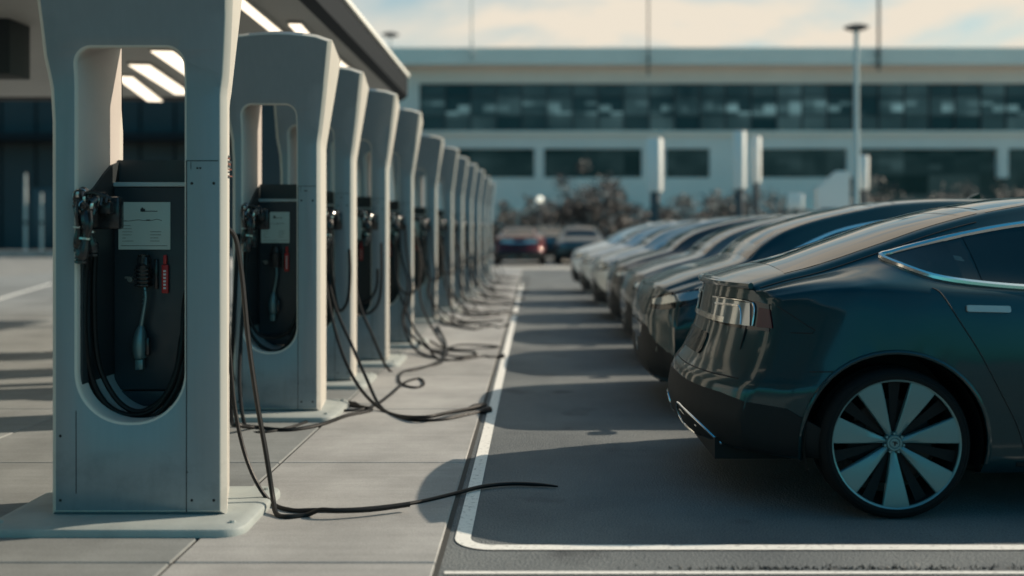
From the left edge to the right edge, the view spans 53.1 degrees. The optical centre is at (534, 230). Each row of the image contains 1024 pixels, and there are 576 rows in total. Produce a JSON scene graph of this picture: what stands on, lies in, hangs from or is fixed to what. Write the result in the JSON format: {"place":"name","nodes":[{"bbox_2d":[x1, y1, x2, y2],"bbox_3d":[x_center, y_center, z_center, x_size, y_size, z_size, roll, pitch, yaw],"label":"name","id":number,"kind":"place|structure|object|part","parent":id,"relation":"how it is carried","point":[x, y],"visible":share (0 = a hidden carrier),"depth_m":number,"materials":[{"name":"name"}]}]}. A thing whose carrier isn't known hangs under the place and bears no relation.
{"place":"outdoors","nodes":[
{"label":"outdoors","id":0,"kind":"place"},
{"bbox_2d":[0,257,232,276],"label":"pavement","id":1,"kind":"structure","parent":0,"point":[12,266],"depth_m":37.61,"materials":[{"name":"concrete"}]},
{"bbox_2d":[0,268,492,575],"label":"forecourt","id":2,"kind":"structure","parent":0,"point":[26,397],"depth_m":6.04,"materials":[{"name":"grey concrete"}]},
{"bbox_2d":[0,283,52,298],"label":"lane marking","id":3,"kind":"object","parent":2,"relation":"on","point":[25,291],"visible":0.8,"depth_m":21.37,"materials":[{"name":"paint"}]},
{"bbox_2d":[0,0,409,379],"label":"canopy","id":4,"kind":"object","parent":2,"relation":"on","point":[345,27],"visible":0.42,"depth_m":11.44,"materials":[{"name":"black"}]},
{"bbox_2d":[229,31,372,432],"bbox_3d":[-1.720,-0.015,7.009,1.150,2.650,1.097,0,0,0],"label":"charging station","id":5,"kind":"object","parent":2,"relation":"on","point":[279,230],"visible":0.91,"depth_m":7.02,"materials":[{"name":"plastic"}]},
{"bbox_2d":[158,268,522,575],"bbox_3d":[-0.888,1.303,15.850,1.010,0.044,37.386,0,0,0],"label":"walkway","id":6,"kind":"structure","parent":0,"point":[376,457],"depth_m":5.25,"materials":[{"name":"concrete"}]},
{"bbox_2d":[0,0,557,537],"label":"charging station","id":7,"kind":"object","parent":6,"relation":"on","point":[142,366],"visible":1,"depth_m":4.46,"materials":[{"name":"plastic"}]},
{"bbox_2d":[274,66,491,421],"bbox_3d":[-1.477,-0.019,8.814,1.818,2.641,4.199,0,0,-9],"label":"charging station","id":8,"kind":"object","parent":6,"relation":"on","point":[346,125],"visible":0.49,"depth_m":8.42,"materials":[{"name":"plastic"}]},
{"bbox_2d":[326,88,446,371],"bbox_3d":[-1.566,-0.013,11.281,1.312,2.654,4.287,0,0,0],"label":"charging station","id":9,"kind":"object","parent":6,"relation":"on","point":[380,121],"visible":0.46,"depth_m":9.76,"materials":[{"name":"plastic"}]},
{"bbox_2d":[357,108,504,360],"bbox_3d":[-1.179,-0.020,11.106,2.321,2.641,1.257,0,0,41],"label":"charging station","id":10,"kind":"object","parent":6,"relation":"on","point":[402,290],"visible":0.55,"depth_m":11.27,"materials":[{"name":"plastic"}]},
{"bbox_2d":[391,134,509,329],"bbox_3d":[-1.211,-0.019,14.328,2.249,2.641,1.298,0,0,38],"label":"charging station","id":11,"kind":"object","parent":6,"relation":"on","point":[429,155],"visible":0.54,"depth_m":14.40,"materials":[{"name":"plastic"}]},
{"bbox_2d":[414,146,516,316],"bbox_3d":[-1.212,-0.019,16.183,2.190,2.641,1.225,0,0,43],"label":"charging station","id":12,"kind":"object","parent":6,"relation":"on","point":[448,167],"visible":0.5,"depth_m":16.32,"materials":[{"name":"plastic"}]},
{"bbox_2d":[438,156,520,306],"bbox_3d":[-1.167,-0.020,18.077,1.870,2.640,1.708,0,0,0],"label":"charging station","id":13,"kind":"object","parent":6,"relation":"on","point":[459,189],"visible":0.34,"depth_m":18.38,"materials":[{"name":"plastic"}]},
{"bbox_2d":[440,163,524,298],"bbox_3d":[-1.089,-0.020,20.032,2.384,2.641,1.092,0,0,39],"label":"charging station","id":14,"kind":"object","parent":6,"relation":"on","point":[468,193],"visible":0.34,"depth_m":20.24,"materials":[{"name":"plastic"}]},
{"bbox_2d":[453,169,527,292],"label":"charging station","id":15,"kind":"object","parent":6,"relation":"on","point":[479,178],"visible":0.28,"depth_m":22.22,"materials":[{"name":"plastic"}]},
{"bbox_2d":[463,176,528,284],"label":"charging station","id":16,"kind":"object","parent":6,"relation":"on","point":[483,200],"visible":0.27,"depth_m":25.00,"materials":[{"name":"plastic"}]},
{"bbox_2d":[472,182,528,278],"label":"charging station","id":17,"kind":"object","parent":6,"relation":"on","point":[489,261],"visible":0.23,"depth_m":28.07,"materials":[{"name":"plastic"}]},
{"bbox_2d":[230,249,570,268],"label":"forecourt","id":18,"kind":"structure","parent":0,"point":[550,263],"depth_m":38.71,"materials":[{"name":"grey concrete"}]},
{"bbox_2d":[382,32,398,200],"bbox_3d":[-7.031,-4.195,50.000,0.840,10.980,0.840,0,0,0],"label":"lamp post","id":19,"kind":"object","parent":18,"relation":"on","point":[390,34],"visible":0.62,"depth_m":49.96,"materials":[{"name":"grey metal"}]},
{"bbox_2d":[493,225,545,264],"bbox_3d":[-0.550,0.532,39.359,2.030,1.526,4.729,0,0,0],"label":"parked car","id":20,"kind":"object","parent":18,"relation":"on","point":[520,243],"visible":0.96,"depth_m":37.23,"materials":[{"name":"red paint"}]},
{"bbox_3d":[-0.550,0.050,37.945,1.104,0.331,0.952,0,0,0],"label":"rear window","id":21,"kind":"part","parent":20,"relation":"part of","materials":[{"name":"grey glass"}]},
{"bbox_2d":[496,194,556,234],"bbox_3d":[-0.452,-0.255,52.076,3.318,3.156,2.738,0,0,0],"label":"shrub","id":22,"kind":"object","parent":18,"relation":"on","point":[503,215],"visible":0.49,"depth_m":51.84,"materials":[{"name":"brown plant"}]},
{"bbox_2d":[537,196,542,225],"bbox_3d":[0.250,-0.140,47.000,0.300,2.870,0.300,0,0,0],"label":"globe lamp","id":23,"kind":"object","parent":18,"relation":"on","point":[539,199],"visible":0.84,"depth_m":46.96,"materials":[{"name":"white glass"}]},
{"bbox_2d":[535,225,570,260],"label":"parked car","id":24,"kind":"object","parent":18,"relation":"on","point":[549,232],"visible":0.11,"depth_m":43.66,"materials":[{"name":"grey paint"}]},
{"bbox_3d":[0.620,0.065,43.945,1.107,0.314,0.952,0,0,0],"label":"rear window","id":25,"kind":"part","parent":24,"relation":"part of","materials":[{"name":"grey glass"}]},
{"bbox_2d":[523,191,588,227],"bbox_3d":[1.456,-0.411,53.965,4.180,3.452,3.020,0,0,21],"label":"shrub","id":26,"kind":"object","parent":18,"relation":"on","point":[532,201],"visible":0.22,"depth_m":53.70,"materials":[{"name":"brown plant"}]},
{"bbox_2d":[553,225,606,264],"bbox_3d":[1.750,0.519,39.961,2.030,1.553,4.730,0,0,0],"label":"parked car","id":27,"kind":"object","parent":18,"relation":"on","point":[569,240],"visible":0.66,"depth_m":38.08,"materials":[{"name":"blue paint"}]},
{"bbox_2d":[532,152,644,235],"bbox_3d":[2.685,-1.260,50.477,4.155,5.146,4.859,0,0,44],"label":"shrub","id":28,"kind":"object","parent":18,"relation":"on","point":[585,211],"visible":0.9,"depth_m":49.98,"materials":[{"name":"brown plant"}]},
{"bbox_2d":[593,197,676,237],"bbox_3d":[5.046,-0.222,51.911,4.474,3.087,3.728,0,0,-10],"label":"shrub","id":29,"kind":"object","parent":18,"relation":"on","point":[626,222],"visible":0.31,"depth_m":51.56,"materials":[{"name":"brown plant"}]},
{"bbox_2d":[647,138,662,221],"bbox_3d":[4.713,-1.153,40.000,0.540,4.895,0.400,0,0,29],"label":"sign pylon","id":30,"kind":"object","parent":18,"relation":"on","point":[654,167],"visible":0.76,"depth_m":39.86,"materials":[{"name":"white metal"}]},
{"bbox_2d":[662,188,749,219],"bbox_3d":[8.328,-0.395,49.920,4.331,3.449,3.869,0,0,0],"label":"shrub","id":31,"kind":"object","parent":18,"relation":"on","point":[704,213],"visible":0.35,"depth_m":49.80,"materials":[{"name":"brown plant"}]},
{"bbox_2d":[734,131,745,215],"bbox_3d":[8.025,-1.290,40.000,0.400,5.170,0.400,0,0,29],"label":"sign pylon","id":32,"kind":"object","parent":18,"relation":"on","point":[739,161],"visible":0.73,"depth_m":39.86,"materials":[{"name":"white metal"}]},
{"bbox_2d":[694,186,786,216],"bbox_3d":[10.603,-0.417,50.910,5.021,3.475,3.388,0,0,0],"label":"shrub","id":33,"kind":"object","parent":18,"relation":"on","point":[765,200],"visible":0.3,"depth_m":50.31,"materials":[{"name":"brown plant"}]},
{"bbox_2d":[751,136,760,214],"bbox_3d":[8.879,-1.236,41.000,0.308,5.062,0.400,0,0,29],"label":"sign pylon","id":34,"kind":"object","parent":18,"relation":"on","point":[755,160],"visible":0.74,"depth_m":40.87,"materials":[{"name":"white metal"}]},
{"bbox_2d":[777,202,802,212],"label":"shrub","id":35,"kind":"object","parent":18,"relation":"on","point":[784,210],"visible":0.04,"depth_m":51.25,"materials":[{"name":"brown plant"}]},
{"bbox_2d":[787,194,803,212],"bbox_3d":[10.200,-0.065,40.000,0.600,2.720,0.500,0,0,17],"label":"electrical cabinet","id":36,"kind":"object","parent":18,"relation":"on","point":[795,202],"visible":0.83,"depth_m":39.78,"materials":[{"name":"white metal"}]},
{"bbox_2d":[815,171,849,210],"bbox_3d":[12.195,-0.555,41.965,1.300,3.700,1.230,0,0,11],"label":"transformer","id":37,"kind":"object","parent":18,"relation":"on","point":[832,190],"visible":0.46,"depth_m":41.38,"materials":[{"name":"white metal"}]},
{"bbox_2d":[844,23,868,203],"bbox_3d":[11.003,-2.882,35.000,0.840,8.355,0.840,0,0,0],"label":"lamp post","id":38,"kind":"object","parent":18,"relation":"on","point":[856,28],"visible":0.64,"depth_m":34.92,"materials":[{"name":"grey metal"}]},
{"bbox_2d":[859,155,868,202],"bbox_3d":[13.519,-0.888,42.000,0.336,4.366,0.400,0,0,29],"label":"sign pylon","id":39,"kind":"object","parent":18,"relation":"on","point":[864,173],"visible":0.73,"depth_m":41.85,"materials":[{"name":"white"}]},
{"bbox_2d":[850,174,921,204],"bbox_3d":[17.507,-0.823,51.796,4.084,4.305,4.896,0,0,37],"label":"shrub","id":40,"kind":"object","parent":18,"relation":"on","point":[878,198],"visible":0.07,"depth_m":51.76,"materials":[{"name":"brown plant"}]},
{"bbox_2d":[896,181,1012,198],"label":"shrub","id":41,"kind":"object","parent":18,"relation":"on","point":[940,195],"visible":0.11,"depth_m":52.01,"materials":[{"name":"brown plant"}]},
{"bbox_2d":[991,181,1023,197],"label":"shrub","id":42,"kind":"object","parent":18,"relation":"on","point":[1019,194],"visible":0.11,"depth_m":51.56,"materials":[{"name":"brown plant"}]},
{"bbox_2d":[230,258,1023,575],"bbox_3d":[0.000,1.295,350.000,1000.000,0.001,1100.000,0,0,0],"label":"ground","id":43,"kind":"structure","parent":0,"point":[602,436],"depth_m":5.04,"materials":[{"name":"grey asphalt"}]},
{"bbox_2d":[23,173,28,249],"bbox_3d":[-26.086,-0.820,52.500,0.320,4.230,0.320,0,0,0],"label":"steel post","id":44,"kind":"object","parent":43,"relation":"on","point":[25,222],"visible":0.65,"depth_m":52.43,"materials":[{"name":"grey metal"}]},
{"bbox_2d":[39,193,44,249],"bbox_3d":[-25.266,-0.320,52.500,0.320,3.230,0.320,0,0,0],"label":"steel post","id":45,"kind":"object","parent":43,"relation":"on","point":[41,222],"visible":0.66,"depth_m":52.44,"materials":[{"name":"grey metal"}]},
{"bbox_2d":[0,250,232,256],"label":"kerb","id":46,"kind":"structure","parent":43,"relation":"on","point":[26,253],"depth_m":49.10,"materials":[{"name":"concrete"}]},
{"bbox_2d":[0,101,279,249],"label":"wall","id":47,"kind":"structure","parent":43,"relation":"on","point":[153,130],"depth_m":56.00,"materials":[{"name":"black"}]},
{"bbox_2d":[32,188,52,248],"bbox_3d":[-25.900,-0.655,55.924,3.000,3.300,0.147,0,0,0],"label":"door","id":48,"kind":"structure","parent":47,"relation":"in","point":[47,192],"depth_m":55.85,"materials":[{"name":"grey"}]},
{"bbox_2d":[571,218,696,283],"bbox_3d":[3.141,0.519,21.600,4.730,1.553,2.030,0,0,0],"label":"parked car","id":49,"kind":"object","parent":43,"relation":"on","point":[613,238],"visible":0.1,"depth_m":21.00,"materials":[{"name":"white paint"}]},
{"bbox_2d":[492,205,810,243],"bbox_3d":[19.996,-0.024,55.968,45.265,2.888,2.997,0,0,0],"label":"hedge","id":50,"kind":"object","parent":43,"relation":"on","point":[496,228],"visible":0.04,"depth_m":55.75,"materials":[{"name":"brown plant"}]},
{"bbox_2d":[579,216,728,293],"bbox_3d":[3.181,0.519,18.300,4.730,1.553,2.030,0,0,0],"label":"parked car","id":51,"kind":"object","parent":43,"relation":"on","point":[626,241],"visible":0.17,"depth_m":17.71,"materials":[{"name":"silver metal"}]},
{"bbox_2d":[591,213,768,305],"bbox_3d":[3.221,0.519,15.350,4.730,1.553,2.030,0,0,0],"label":"parked car","id":52,"kind":"object","parent":43,"relation":"on","point":[601,266],"visible":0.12,"depth_m":14.76,"materials":[{"name":"silver metal"}]},
{"bbox_2d":[607,213,787,319],"bbox_3d":[3.291,0.519,12.850,4.730,1.553,2.030,0,0,0],"label":"parked car","id":53,"kind":"object","parent":43,"relation":"on","point":[684,241],"visible":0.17,"depth_m":12.31,"materials":[{"name":"grey paint"}]},
{"bbox_2d":[620,210,821,338],"bbox_3d":[3.261,0.519,10.400,4.730,1.553,2.030,0,0,0],"label":"parked car","id":54,"kind":"object","parent":43,"relation":"on","point":[713,244],"visible":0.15,"depth_m":9.98,"materials":[{"name":"grey paint"}]},
{"bbox_2d":[444,283,1023,573],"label":"bay marking","id":55,"kind":"object","parent":43,"relation":"on","point":[465,527],"visible":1,"depth_m":4.18,"materials":[{"name":"paint"}]},
{"bbox_2d":[632,193,989,381],"bbox_3d":[3.151,0.503,7.930,4.730,1.584,2.030,0,0,0],"label":"parked car","id":56,"kind":"object","parent":43,"relation":"on","point":[663,309],"visible":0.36,"depth_m":7.35,"materials":[{"name":"teal paint"}]},
{"bbox_2d":[635,562,1023,570],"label":"weeds","id":57,"kind":"object","parent":43,"relation":"on","point":[849,568],"visible":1,"depth_m":3.92,"materials":[{"name":"green plant"}]},
{"bbox_2d":[666,197,1023,518],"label":"parked car","id":58,"kind":"object","parent":43,"relation":"on","point":[889,352],"visible":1,"depth_m":4.67,"materials":[{"name":"teal paint"}]},
{"bbox_3d":[1.690,0.050,5.530,0.952,0.331,1.104,0,0,0],"label":"rear window","id":59,"kind":"part","parent":58,"relation":"part of","materials":[{"name":"grey glass"}]},
{"bbox_3d":[1.823,0.139,4.783,0.272,0.173,0.219,0,0,0],"label":"side window","id":60,"kind":"part","parent":58,"relation":"part of","materials":[{"name":"black glass"}]},
{"bbox_3d":[2.417,0.116,4.781,0.752,0.318,0.233,0,0,0],"label":"side window","id":61,"kind":"part","parent":58,"relation":"part of","materials":[{"name":"black glass"}]},
{"bbox_2d":[350,0,1023,47],"label":"sky","id":62,"kind":"structure","parent":0,"point":[418,23],"materials":[{"name":"white"}]},
{"bbox_2d":[357,48,1023,248],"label":"office building","id":63,"kind":"structure","parent":0,"point":[515,124],"depth_m":70.20,"materials":[{"name":"white glass"}]},
{"bbox_2d":[470,0,472,60],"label":"roof mast","id":64,"kind":"object","parent":63,"relation":"attached to","point":[471,43],"visible":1,"depth_m":68.35,"materials":[{"name":"grey metal"}]},
{"bbox_2d":[458,149,533,177],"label":"window","id":65,"kind":"structure","parent":63,"relation":"in","point":[496,163],"depth_m":70.39,"materials":[{"name":"black glass"}]},
{"bbox_2d":[496,208,525,232],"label":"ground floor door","id":66,"kind":"structure","parent":63,"relation":"in","point":[497,209],"depth_m":69.90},
{"bbox_2d":[544,149,640,177],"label":"window","id":67,"kind":"structure","parent":63,"relation":"in","point":[622,163],"depth_m":70.39,"materials":[{"name":"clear glass"}]},
{"bbox_2d":[647,0,649,75],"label":"roof mast","id":68,"kind":"object","parent":63,"relation":"attached to","point":[648,58],"visible":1,"depth_m":68.37,"materials":[{"name":"grey metal"}]},
{"bbox_2d":[666,149,708,177],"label":"window","id":69,"kind":"structure","parent":63,"relation":"in","point":[680,163],"depth_m":70.39,"materials":[{"name":"black glass"}]},
{"bbox_2d":[420,84,1023,130],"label":"window frame","id":70,"kind":"structure","parent":63,"relation":"in","point":[444,96],"depth_m":70.26,"materials":[{"name":"grey metal"}]},
{"bbox_2d":[421,84,1023,130],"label":"ribbon window","id":71,"kind":"structure","parent":63,"relation":"in","point":[429,105],"depth_m":70.34,"materials":[{"name":"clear glass"}]},
{"bbox_2d":[778,200,814,212],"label":"ground floor door","id":72,"kind":"structure","parent":63,"relation":"in","point":[808,204],"depth_m":69.90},
{"bbox_2d":[761,149,845,177],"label":"window","id":73,"kind":"structure","parent":63,"relation":"in","point":[775,163],"depth_m":70.39,"materials":[{"name":"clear glass"}]},
{"bbox_2d":[875,0,880,70],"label":"roof mast","id":74,"kind":"object","parent":63,"relation":"attached to","point":[878,53],"visible":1,"depth_m":68.31,"materials":[{"name":"grey metal"}]},
{"bbox_2d":[861,149,994,177],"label":"window","id":75,"kind":"structure","parent":63,"relation":"in","point":[885,163],"depth_m":70.39,"materials":[{"name":"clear glass"}]},
{"bbox_2d":[1008,149,1023,177],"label":"window","id":76,"kind":"structure","parent":63,"relation":"in","point":[1015,156],"depth_m":70.39,"materials":[{"name":"black glass"}]}
]}

